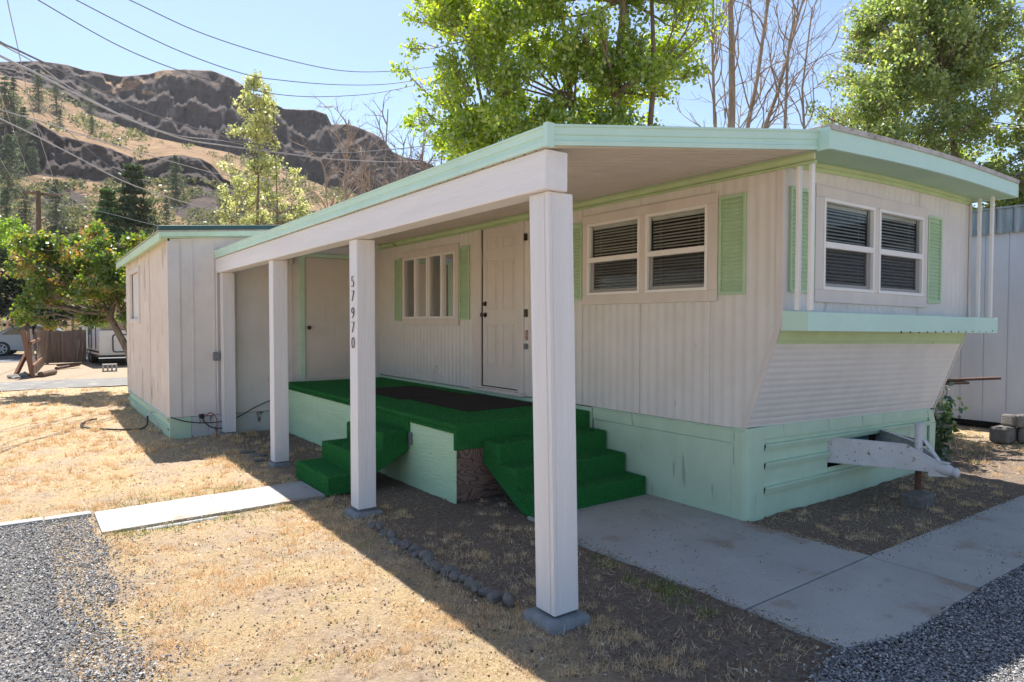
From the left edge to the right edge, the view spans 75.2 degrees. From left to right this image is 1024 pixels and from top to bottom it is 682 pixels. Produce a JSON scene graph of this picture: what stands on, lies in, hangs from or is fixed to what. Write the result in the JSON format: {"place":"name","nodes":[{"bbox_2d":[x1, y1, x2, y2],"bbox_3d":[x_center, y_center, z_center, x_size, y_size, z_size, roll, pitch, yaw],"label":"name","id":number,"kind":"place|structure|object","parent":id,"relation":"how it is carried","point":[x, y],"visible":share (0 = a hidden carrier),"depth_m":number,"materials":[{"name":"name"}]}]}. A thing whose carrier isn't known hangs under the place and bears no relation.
{"place":"outdoors","nodes":[
{"label":"outdoors","id":0,"kind":"place"},
{"bbox_2d":[0,354,125,362],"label":"street","id":1,"kind":"structure","parent":0,"point":[11,358],"depth_m":28.55,"materials":[{"name":"grey asphalt"}]},
{"bbox_2d":[0,325,72,355],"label":"parked car","id":2,"kind":"object","parent":1,"relation":"on","point":[11,342],"visible":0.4,"depth_m":30.82,"materials":[{"name":"silver metal"}]},
{"bbox_2d":[94,495,224,533],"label":"path","id":3,"kind":"structure","parent":0,"point":[183,510],"depth_m":5.54,"materials":[{"name":"concrete"}]},
{"bbox_2d":[0,61,434,331],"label":"hill","id":4,"kind":"structure","parent":0,"point":[188,99],"depth_m":238.65,"materials":[{"name":"brown soil"}]},
{"bbox_2d":[0,186,19,231],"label":"pine tree","id":5,"kind":"object","parent":4,"relation":"on","point":[4,202],"visible":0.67,"depth_m":99.44,"materials":[{"name":"green plant"}]},
{"bbox_2d":[0,75,20,132],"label":"pine tree","id":6,"kind":"object","parent":4,"relation":"on","point":[4,90],"visible":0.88,"depth_m":145.28,"materials":[{"name":"green plant"}]},
{"bbox_2d":[0,77,25,122],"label":"pine tree","id":7,"kind":"object","parent":4,"relation":"on","point":[13,88],"visible":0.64,"depth_m":148.07,"materials":[{"name":"green plant"}]},
{"bbox_2d":[0,134,31,198],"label":"pine tree","id":8,"kind":"object","parent":4,"relation":"on","point":[8,138],"visible":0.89,"depth_m":121.19,"materials":[{"name":"green plant"}]},
{"bbox_2d":[9,106,38,163],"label":"pine tree","id":9,"kind":"object","parent":4,"relation":"on","point":[24,124],"visible":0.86,"depth_m":141.88,"materials":[{"name":"green plant"}]},
{"bbox_2d":[7,189,42,237],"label":"pine tree","id":10,"kind":"object","parent":4,"relation":"on","point":[25,209],"visible":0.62,"depth_m":97.03,"materials":[{"name":"green plant"}]},
{"bbox_2d":[26,145,41,173],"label":"pine tree","id":11,"kind":"object","parent":4,"relation":"on","point":[33,165],"visible":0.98,"depth_m":140.15,"materials":[{"name":"green plant"}]},
{"bbox_2d":[27,69,49,112],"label":"pine tree","id":12,"kind":"object","parent":4,"relation":"on","point":[38,93],"visible":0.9,"depth_m":172.99,"materials":[{"name":"green plant"}]},
{"bbox_2d":[45,82,66,115],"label":"pine tree","id":13,"kind":"object","parent":4,"relation":"on","point":[56,89],"visible":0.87,"depth_m":189.08,"materials":[{"name":"green plant"}]},
{"bbox_2d":[41,178,73,233],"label":"pine tree","id":14,"kind":"object","parent":4,"relation":"on","point":[54,216],"visible":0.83,"depth_m":99.40,"materials":[{"name":"green plant"}]},
{"bbox_2d":[82,87,99,111],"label":"pine tree","id":15,"kind":"object","parent":4,"relation":"on","point":[89,92],"visible":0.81,"depth_m":236.68,"materials":[{"name":"green plant"}]},
{"bbox_2d":[87,115,97,134],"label":"pine tree","id":16,"kind":"object","parent":4,"relation":"on","point":[92,122],"visible":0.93,"depth_m":175.65,"materials":[{"name":"green plant"}]},
{"bbox_2d":[158,197,174,224],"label":"pine tree","id":17,"kind":"object","parent":4,"relation":"on","point":[166,204],"visible":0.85,"depth_m":103.66,"materials":[{"name":"green plant"}]},
{"bbox_2d":[162,153,187,201],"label":"pine tree","id":18,"kind":"object","parent":4,"relation":"on","point":[175,176],"visible":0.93,"depth_m":124.18,"materials":[{"name":"green plant"}]},
{"bbox_2d":[0,87,359,249],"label":"hillside brush","id":19,"kind":"object","parent":4,"relation":"on","point":[76,224],"visible":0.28,"depth_m":130.47,"materials":[{"name":"green plant"}]},
{"bbox_2d":[209,481,324,513],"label":"path","id":20,"kind":"structure","parent":0,"point":[243,500],"depth_m":6.09,"materials":[{"name":"concrete"}]},
{"bbox_2d":[1,387,1020,675],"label":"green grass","id":21,"kind":"structure","parent":0,"point":[299,541],"depth_m":5.15,"materials":[{"name":"green plant"}]},
{"bbox_2d":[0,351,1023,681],"bbox_3d":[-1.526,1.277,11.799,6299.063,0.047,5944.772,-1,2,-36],"label":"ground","id":22,"kind":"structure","parent":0,"point":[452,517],"depth_m":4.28,"materials":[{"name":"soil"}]},
{"bbox_2d":[0,213,31,296],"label":"maple tree","id":23,"kind":"object","parent":22,"relation":"on","point":[15,225],"visible":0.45,"depth_m":33.72,"materials":[{"name":"green plant"}]},
{"bbox_2d":[14,351,25,373],"bbox_3d":[-14.148,0.648,19.191,0.070,0.859,0.775,0,2,-7],"label":"prop board","id":24,"kind":"object","parent":22,"relation":"on","point":[20,365],"visible":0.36,"depth_m":19.13,"materials":[{"name":"brown wood"}]},
{"bbox_2d":[0,517,42,527],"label":"kerb stone","id":25,"kind":"object","parent":22,"relation":"on","point":[18,522],"visible":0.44,"depth_m":5.29,"materials":[{"name":"concrete"}]},
{"bbox_2d":[6,372,38,378],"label":"rocks","id":26,"kind":"object","parent":22,"relation":"on","point":[23,375],"visible":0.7,"depth_m":18.67,"materials":[{"name":"grey stone"}]},
{"bbox_2d":[20,328,46,377],"bbox_3d":[-15.592,0.288,21.786,0.349,1.410,7.139,-1,2,-33],"label":"old fence","id":27,"kind":"object","parent":22,"relation":"on","point":[39,341],"visible":0.94,"depth_m":20.14,"materials":[{"name":"brown wood"}]},
{"bbox_2d":[0,248,76,349],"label":"dark tree","id":28,"kind":"object","parent":22,"relation":"on","point":[8,285],"visible":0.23,"depth_m":29.58,"materials":[{"name":"green plant"}]},
{"bbox_2d":[22,189,61,324],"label":"utility pole","id":29,"kind":"object","parent":22,"relation":"on","point":[38,194],"visible":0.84,"depth_m":44.66,"materials":[{"name":"brown wood"}]},
{"bbox_2d":[37,369,56,376],"bbox_3d":[-13.654,0.948,19.558,0.170,0.162,1.060,0,2,-17],"label":"log","id":30,"kind":"object","parent":22,"relation":"on","point":[47,373],"visible":1,"depth_m":19.39,"materials":[{"name":"brown wood"}]},
{"bbox_2d":[0,377,127,390],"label":"lane","id":31,"kind":"structure","parent":22,"relation":"on","point":[31,385],"depth_m":17.01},
{"bbox_2d":[45,327,86,363],"bbox_3d":[-17.017,0.162,25.361,1.326,1.380,0.180,-1,2,-36],"label":"wooden fence","id":32,"kind":"object","parent":22,"relation":"on","point":[60,345],"visible":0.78,"depth_m":25.30,"materials":[{"name":"brown wood"}]},
{"bbox_2d":[44,511,90,522],"bbox_3d":[-3.658,1.494,5.484,0.320,0.124,0.100,-1,2,-36],"label":"kerb stone","id":33,"kind":"object","parent":22,"relation":"on","point":[70,515],"visible":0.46,"depth_m":5.46,"materials":[{"name":"concrete"}]},
{"bbox_2d":[0,218,152,360],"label":"leaning tree","id":34,"kind":"object","parent":22,"relation":"on","point":[81,267],"visible":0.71,"depth_m":14.58,"materials":[{"name":"green plant"}]},
{"bbox_2d":[72,184,125,329],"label":"spruce tree","id":35,"kind":"object","parent":22,"relation":"on","point":[107,196],"visible":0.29,"depth_m":49.40,"materials":[{"name":"green plant"}]},
{"bbox_2d":[79,299,126,362],"bbox_3d":[-15.190,-0.399,26.037,2.315,2.496,7.062,-1,2,-39],"label":"camper trailer","id":36,"kind":"object","parent":22,"relation":"on","point":[103,342],"visible":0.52,"depth_m":24.05,"materials":[{"name":"white metal"}]},
{"bbox_2d":[80,416,148,430],"bbox_3d":[-6.264,1.222,10.253,1.676,0.178,0.596,1,2,31],"label":"garden hose","id":37,"kind":"object","parent":22,"relation":"on","point":[82,426],"visible":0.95,"depth_m":9.94,"materials":[{"name":"black rubber"}]},
{"bbox_2d":[71,162,164,324],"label":"spruce tree","id":38,"kind":"object","parent":22,"relation":"on","point":[131,202],"visible":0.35,"depth_m":51.24,"materials":[{"name":"green plant"}]},
{"bbox_2d":[0,515,241,681],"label":"gravel","id":39,"kind":"structure","parent":22,"relation":"on","point":[92,576],"depth_m":3.77,"materials":[{"name":"grey gravel"}]},
{"bbox_2d":[6,520,234,675],"bbox_3d":[-2.637,1.483,4.131,1.097,0.072,3.424,-1,2,-36],"label":"straw on gravel","id":40,"kind":"object","parent":39,"relation":"on","point":[143,609],"visible":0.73,"depth_m":3.73,"materials":[{"name":"beige plant"}]},
{"bbox_2d":[139,516,218,530],"bbox_3d":[-2.659,1.484,5.334,0.610,0.054,0.053,-1,2,-38],"label":"broken edging","id":41,"kind":"object","parent":22,"relation":"on","point":[187,522],"visible":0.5,"depth_m":5.33,"materials":[{"name":"concrete"}]},
{"bbox_2d":[115,225,380,439],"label":"storage shed","id":42,"kind":"structure","parent":22,"relation":"on","point":[173,323],"depth_m":9.77,"materials":[{"name":"white wood"}]},
{"bbox_2d":[129,266,140,322],"bbox_3d":[-6.772,-0.811,11.983,0.075,0.980,1.350,-1,2,-36],"label":"window","id":43,"kind":"structure","parent":42,"relation":"in","point":[135,304],"depth_m":12.15,"materials":[{"name":"paint"}]},
{"bbox_2d":[305,257,349,378],"bbox_3d":[-2.818,-0.356,10.419,0.845,1.860,0.100,-1,2,-36],"label":"door","id":44,"kind":"structure","parent":42,"relation":"in","point":[327,281],"depth_m":10.39,"materials":[{"name":"paint"}]},
{"bbox_2d":[214,69,313,224],"bbox_3d":[-7.872,-3.658,20.878,3.261,9.309,1.709,0,2,0],"label":"young poplar","id":45,"kind":"object","parent":22,"relation":"on","point":[259,120],"visible":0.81,"depth_m":20.65,"materials":[{"name":"green plant"}]},
{"bbox_2d":[268,461,291,467],"bbox_3d":[-2.632,1.410,7.545,0.246,0.090,0.246,-1,2,-36],"label":"concrete footer","id":46,"kind":"object","parent":22,"relation":"on","point":[280,464],"visible":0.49,"depth_m":7.46,"materials":[{"name":"grey concrete"}]},
{"bbox_2d":[287,90,397,208],"bbox_3d":[-6.088,-3.928,23.683,4.219,9.679,4.164,-1,2,-36],"label":"bare tree","id":47,"kind":"object","parent":22,"relation":"on","point":[345,176],"visible":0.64,"depth_m":23.77,"materials":[{"name":"brown plant"}]},
{"bbox_2d":[316,137,387,209],"bbox_3d":[-6.630,-4.325,30.002,4.608,10.097,2.853,0,2,1],"label":"bare tree","id":48,"kind":"object","parent":22,"relation":"on","point":[339,201],"visible":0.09,"depth_m":29.82,"materials":[{"name":"brown plant"}]},
{"bbox_2d":[295,421,411,495],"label":"turf steps","id":49,"kind":"structure","parent":22,"relation":"on","point":[328,473],"depth_m":6.53,"materials":[{"name":"green carpet"}]},
{"bbox_2d":[343,507,383,518],"bbox_3d":[-1.261,1.468,5.650,0.294,0.090,0.294,-1,2,-36],"label":"concrete footer","id":50,"kind":"object","parent":22,"relation":"on","point":[353,512],"visible":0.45,"depth_m":5.57,"materials":[{"name":"grey concrete"}]},
{"bbox_2d":[339,89,440,195],"bbox_3d":[-4.785,-4.209,25.372,4.420,10.143,3.637,-1,2,-36],"label":"bare tree","id":51,"kind":"object","parent":22,"relation":"on","point":[385,156],"visible":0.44,"depth_m":24.74,"materials":[{"name":"brown plant"}]},
{"bbox_2d":[400,539,412,549],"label":"edging stone","id":52,"kind":"object","parent":22,"relation":"on","point":[406,544],"visible":0.89,"depth_m":4.72,"materials":[{"name":"grey stone"}]},
{"bbox_2d":[375,94,448,183],"bbox_3d":[-2.707,-3.712,22.657,3.626,9.315,3.705,0,2,-2],"label":"bare tree","id":53,"kind":"object","parent":22,"relation":"on","point":[422,164],"visible":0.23,"depth_m":22.80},
{"bbox_2d":[408,544,422,553],"bbox_3d":[-0.679,1.474,4.699,0.106,0.081,0.075,0,2,0],"label":"edging stone","id":54,"kind":"object","parent":22,"relation":"on","point":[413,548],"visible":0.73,"depth_m":4.67,"materials":[{"name":"grey stone"}]},
{"bbox_2d":[432,562,443,572],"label":"edging stone","id":55,"kind":"object","parent":22,"relation":"on","point":[437,567],"visible":0.9,"depth_m":4.33,"materials":[{"name":"grey stone"}]},
{"bbox_2d":[288,377,589,503],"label":"porch deck","id":56,"kind":"structure","parent":22,"relation":"on","point":[442,456],"depth_m":6.54,"materials":[{"name":"green carpet"}]},
{"bbox_2d":[375,386,465,399],"bbox_3d":[-1.335,0.659,8.597,0.900,0.010,1.380,-1,2,-36],"label":"doormat","id":57,"kind":"object","parent":56,"relation":"on","point":[405,392],"visible":0.8,"depth_m":8.49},
{"bbox_2d":[410,394,532,411],"bbox_3d":[-0.447,0.691,7.549,0.930,0.010,1.280,-1,2,-36],"label":"doormat","id":58,"kind":"object","parent":56,"relation":"on","point":[472,402],"visible":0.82,"depth_m":7.45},
{"bbox_2d":[440,564,458,577],"bbox_3d":[-0.399,1.482,4.282,0.129,0.092,0.080,-1,2,-18],"label":"edging stone","id":59,"kind":"object","parent":22,"relation":"on","point":[447,568],"visible":0.72,"depth_m":4.25,"materials":[{"name":"grey stone"}]},
{"bbox_2d":[448,570,462,581],"bbox_3d":[-0.353,1.489,4.226,0.090,0.066,0.133,0,2,9],"label":"edging stone","id":60,"kind":"object","parent":22,"relation":"on","point":[456,575],"visible":0.87,"depth_m":4.18,"materials":[{"name":"grey stone"}]},
{"bbox_2d":[464,576,474,589],"bbox_3d":[-0.257,1.490,4.083,0.075,0.087,0.100,-1,2,-27],"label":"edging stone","id":61,"kind":"object","parent":22,"relation":"on","point":[469,580],"visible":0.65,"depth_m":4.06,"materials":[{"name":"grey stone"}]},
{"bbox_2d":[471,581,480,593],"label":"edging stone","id":62,"kind":"object","parent":22,"relation":"on","point":[475,586],"visible":0.94,"depth_m":3.99,"materials":[{"name":"grey stone"}]},
{"bbox_2d":[478,586,493,596],"bbox_3d":[-0.150,1.499,3.978,0.120,0.049,0.087,1,2,27],"label":"edging stone","id":63,"kind":"object","parent":22,"relation":"on","point":[484,591],"visible":0.77,"depth_m":3.96,"materials":[{"name":"grey stone"}]},
{"bbox_2d":[486,590,504,604],"bbox_3d":[-0.091,1.501,3.905,0.136,0.077,0.083,-1,2,-36],"label":"edging stone","id":64,"kind":"object","parent":22,"relation":"on","point":[493,596],"visible":0.88,"depth_m":3.87,"materials":[{"name":"grey stone"}]},
{"bbox_2d":[502,592,513,607],"bbox_3d":[-0.021,1.489,3.838,0.066,0.088,0.114,0,2,-9],"label":"edging stone","id":65,"kind":"object","parent":22,"relation":"on","point":[508,599],"visible":1,"depth_m":3.80,"materials":[{"name":"grey stone"}]},
{"bbox_2d":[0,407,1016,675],"bbox_3d":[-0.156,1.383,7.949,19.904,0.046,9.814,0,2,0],"label":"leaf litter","id":66,"kind":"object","parent":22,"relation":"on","point":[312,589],"visible":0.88,"depth_m":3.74,"materials":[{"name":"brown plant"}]},
{"bbox_2d":[4,428,1022,671],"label":"green weeds","id":67,"kind":"object","parent":22,"relation":"on","point":[667,591],"visible":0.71,"depth_m":4.97,"materials":[{"name":"green plant"}]},
{"bbox_2d":[214,121,819,616],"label":"porch roof","id":68,"kind":"structure","parent":22,"relation":"on","point":[546,175],"depth_m":4.22,"materials":[{"name":"metal"}]},
{"bbox_2d":[64,419,1023,677],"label":"soil clods","id":69,"kind":"object","parent":22,"relation":"on","point":[439,652],"visible":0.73,"depth_m":3.74,"materials":[{"name":"brown soil"}]},
{"bbox_2d":[522,606,590,635],"bbox_3d":[0.246,1.529,3.662,0.298,0.090,0.298,-1,2,-36],"label":"concrete footer","id":70,"kind":"object","parent":22,"relation":"on","point":[551,624],"visible":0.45,"depth_m":3.58,"materials":[{"name":"grey concrete"}]},
{"bbox_2d":[93,481,1021,646],"bbox_3d":[1.624,1.456,5.157,10.253,0.013,3.721,0,2,-5],"label":"path grit","id":71,"kind":"object","parent":22,"relation":"on","point":[726,542],"visible":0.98,"depth_m":4.73,"materials":[{"name":"gravel"}]},
{"bbox_2d":[389,0,730,161],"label":"cottonwood tree","id":72,"kind":"object","parent":22,"relation":"on","point":[605,69],"visible":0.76,"depth_m":12.64,"materials":[{"name":"green plant"}]},
{"bbox_2d":[98,481,1022,646],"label":"path straw","id":73,"kind":"object","parent":22,"relation":"on","point":[695,556],"visible":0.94,"depth_m":4.72,"materials":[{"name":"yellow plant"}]},
{"bbox_2d":[111,426,1021,681],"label":"dry weeds","id":74,"kind":"object","parent":22,"relation":"on","point":[676,670],"visible":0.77,"depth_m":3.94,"materials":[{"name":"beige plant"}]},
{"bbox_2d":[310,124,1019,521],"bbox_3d":[0.089,-0.237,10.890,3.755,3.129,12.891,-1,2,-36],"label":"mobile home","id":75,"kind":"object","parent":22,"relation":"on","point":[806,320],"visible":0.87,"depth_m":6.06,"materials":[{"name":"white metal"}]},
{"bbox_2d":[402,243,458,324],"bbox_3d":[-1.187,-0.779,9.561,0.062,1.100,1.660,-1,2,-36],"label":"window","id":76,"kind":"structure","parent":75,"relation":"in","point":[430,276],"depth_m":9.51,"materials":[{"name":"paint"}]},
{"bbox_2d":[480,223,517,389],"bbox_3d":[-0.160,-0.426,8.130,0.117,1.990,0.770,-1,2,-36],"label":"door","id":77,"kind":"structure","parent":75,"relation":"in","point":[500,244],"depth_m":8.13,"materials":[{"name":"paint"}]},
{"bbox_2d":[582,192,718,304],"bbox_3d":[1.319,-0.807,6.274,0.272,0.905,1.670,-1,2,-36],"label":"window","id":78,"kind":"structure","parent":75,"relation":"in","point":[662,252],"depth_m":6.18,"materials":[{"name":"paint"}]},
{"bbox_2d":[813,184,928,307],"bbox_3d":[3.169,-0.793,6.014,2.010,0.964,0.272,-1,2,-36],"label":"window","id":79,"kind":"structure","parent":75,"relation":"in","point":[870,250],"depth_m":5.94,"materials":[{"name":"paint"}]},
{"bbox_2d":[618,0,882,127],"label":"dead tree","id":80,"kind":"object","parent":22,"relation":"on","point":[733,104],"visible":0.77,"depth_m":15.26,"materials":[{"name":"brown plant"}]},
{"bbox_2d":[747,0,888,128],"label":"dead sapling","id":81,"kind":"object","parent":22,"relation":"on","point":[787,94],"visible":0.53,"depth_m":14.80,"materials":[{"name":"brown plant"}]},
{"bbox_2d":[768,565,1023,681],"bbox_3d":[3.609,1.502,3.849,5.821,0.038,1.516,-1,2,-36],"label":"gravel","id":82,"kind":"structure","parent":22,"relation":"on","point":[1017,574],"depth_m":3.27,"materials":[{"name":"grey gravel"}]},
{"bbox_2d":[805,0,1023,209],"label":"poplar tree","id":83,"kind":"object","parent":22,"relation":"on","point":[942,70],"visible":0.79,"depth_m":14.24,"materials":[{"name":"green plant"}]},
{"bbox_2d":[901,490,934,508],"bbox_3d":[3.628,1.423,5.945,0.250,0.130,0.190,-1,2,-36],"label":"jack block","id":84,"kind":"object","parent":22,"relation":"on","point":[918,499],"depth_m":5.88,"materials":[{"name":"grey concrete"}]},
{"bbox_2d":[931,382,967,461],"bbox_3d":[4.927,0.916,7.767,0.748,0.993,0.573,-1,2,-36],"label":"vine plant","id":85,"kind":"object","parent":22,"relation":"on","point":[943,433],"visible":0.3,"depth_m":7.66,"materials":[{"name":"green plant"}]},
{"bbox_2d":[931,204,1023,427],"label":"neighbour building","id":86,"kind":"structure","parent":22,"relation":"on","point":[989,403],"depth_m":10.02,"materials":[{"name":"white metal"}]},
{"bbox_2d":[989,425,1017,443],"bbox_3d":[6.642,1.260,8.992,0.340,0.211,0.238,2,0,-36],"label":"landscape block","id":87,"kind":"object","parent":22,"relation":"on","point":[1003,434],"depth_m":8.89,"materials":[{"name":"grey concrete"}]},
{"bbox_2d":[1017,427,1023,442],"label":"landscape block","id":88,"kind":"object","parent":22,"relation":"on","point":[1020,435],"depth_m":8.88,"materials":[{"name":"grey concrete"}]},
{"bbox_2d":[1001,414,1023,427],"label":"landscape block","id":89,"kind":"object","parent":88,"relation":"on","point":[1011,420],"depth_m":8.94,"materials":[{"name":"grey concrete"}]},
{"bbox_3d":[4.714,0.977,8.366,0.100,0.800,0.100,-1,2,-36],"label":"plank support","id":90,"kind":"object","parent":22,"relation":"on","visible":0},
{"bbox_2d":[945,381,968,384],"bbox_3d":[5.281,0.528,8.268,0.695,0.062,0.120,0,2,6],"label":"plank","id":91,"kind":"object","parent":90,"relation":"on","point":[959,382],"visible":0.4,"depth_m":8.19,"materials":[{"name":"wood"}]},
{"bbox_2d":[946,377,1000,381],"bbox_3d":[5.467,0.482,8.266,1.092,0.083,0.100,0,2,5],"label":"plank","id":92,"kind":"object","parent":91,"relation":"on","point":[973,379],"visible":0.58,"depth_m":8.20,"materials":[{"name":"brown wood"}]},
{"bbox_2d":[0,386,1023,681],"bbox_3d":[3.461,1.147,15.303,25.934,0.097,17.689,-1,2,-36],"label":"dry grass","id":93,"kind":"structure","parent":0,"point":[124,464],"depth_m":4.98,"materials":[{"name":"beige plant"}]},
{"bbox_2d":[0,0,1023,207],"label":"sky","id":94,"kind":"structure","parent":0,"point":[364,36],"materials":[{"name":"blue"}]},
{"bbox_2d":[527,493,868,610],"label":"path","id":95,"kind":"structure","parent":0,"point":[724,568],"depth_m":4.71,"materials":[{"name":"concrete"}]},
{"bbox_2d":[482,427,645,517],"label":"turf steps","id":96,"kind":"structure","parent":95,"relation":"on","point":[603,475],"depth_m":5.99,"materials":[{"name":"green carpet"}]},
{"bbox_2d":[748,557,978,650],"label":"path","id":97,"kind":"structure","parent":0,"point":[857,608],"depth_m":3.80,"materials":[{"name":"concrete"}]},
{"bbox_2d":[868,495,1023,590],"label":"path","id":98,"kind":"structure","parent":0,"point":[946,561],"depth_m":4.70,"materials":[{"name":"concrete"}]},
{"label":"utility pole","id":99,"kind":"object","parent":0,"visible":0},
{"bbox_2d":[7,0,66,210],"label":"overhead wire","id":100,"kind":"object","parent":99,"relation":"attached to","point":[28,95],"visible":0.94,"depth_m":22.79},
{"bbox_2d":[0,71,135,187],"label":"overhead wire","id":101,"kind":"object","parent":99,"relation":"attached to","point":[56,120],"visible":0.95,"depth_m":18.19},
{"bbox_2d":[0,118,269,223],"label":"overhead wire","id":102,"kind":"object","parent":99,"relation":"attached to","point":[99,168],"visible":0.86,"depth_m":13.60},
{"bbox_2d":[0,109,271,180],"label":"overhead wire","id":103,"kind":"object","parent":99,"relation":"attached to","point":[110,143],"visible":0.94,"depth_m":15.05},
{"bbox_2d":[0,43,271,150],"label":"overhead wire","id":104,"kind":"object","parent":99,"relation":"attached to","point":[104,106],"visible":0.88,"depth_m":12.85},
{"bbox_2d":[0,41,433,153],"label":"overhead wire","id":105,"kind":"object","parent":99,"relation":"attached to","point":[20,51],"visible":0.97,"depth_m":14.69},
{"bbox_2d":[0,55,442,162],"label":"overhead wire","id":106,"kind":"object","parent":99,"relation":"attached to","point":[38,74],"visible":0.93,"depth_m":14.88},
{"bbox_2d":[38,0,433,96],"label":"overhead wire","id":107,"kind":"object","parent":99,"relation":"attached to","point":[201,77],"visible":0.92,"depth_m":17.72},
{"bbox_2d":[76,0,432,84],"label":"overhead wire","id":108,"kind":"object","parent":99,"relation":"attached to","point":[218,65],"visible":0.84,"depth_m":17.59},
{"bbox_2d":[129,0,435,71],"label":"overhead wire","id":109,"kind":"object","parent":99,"relation":"attached to","point":[261,52],"visible":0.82,"depth_m":18.51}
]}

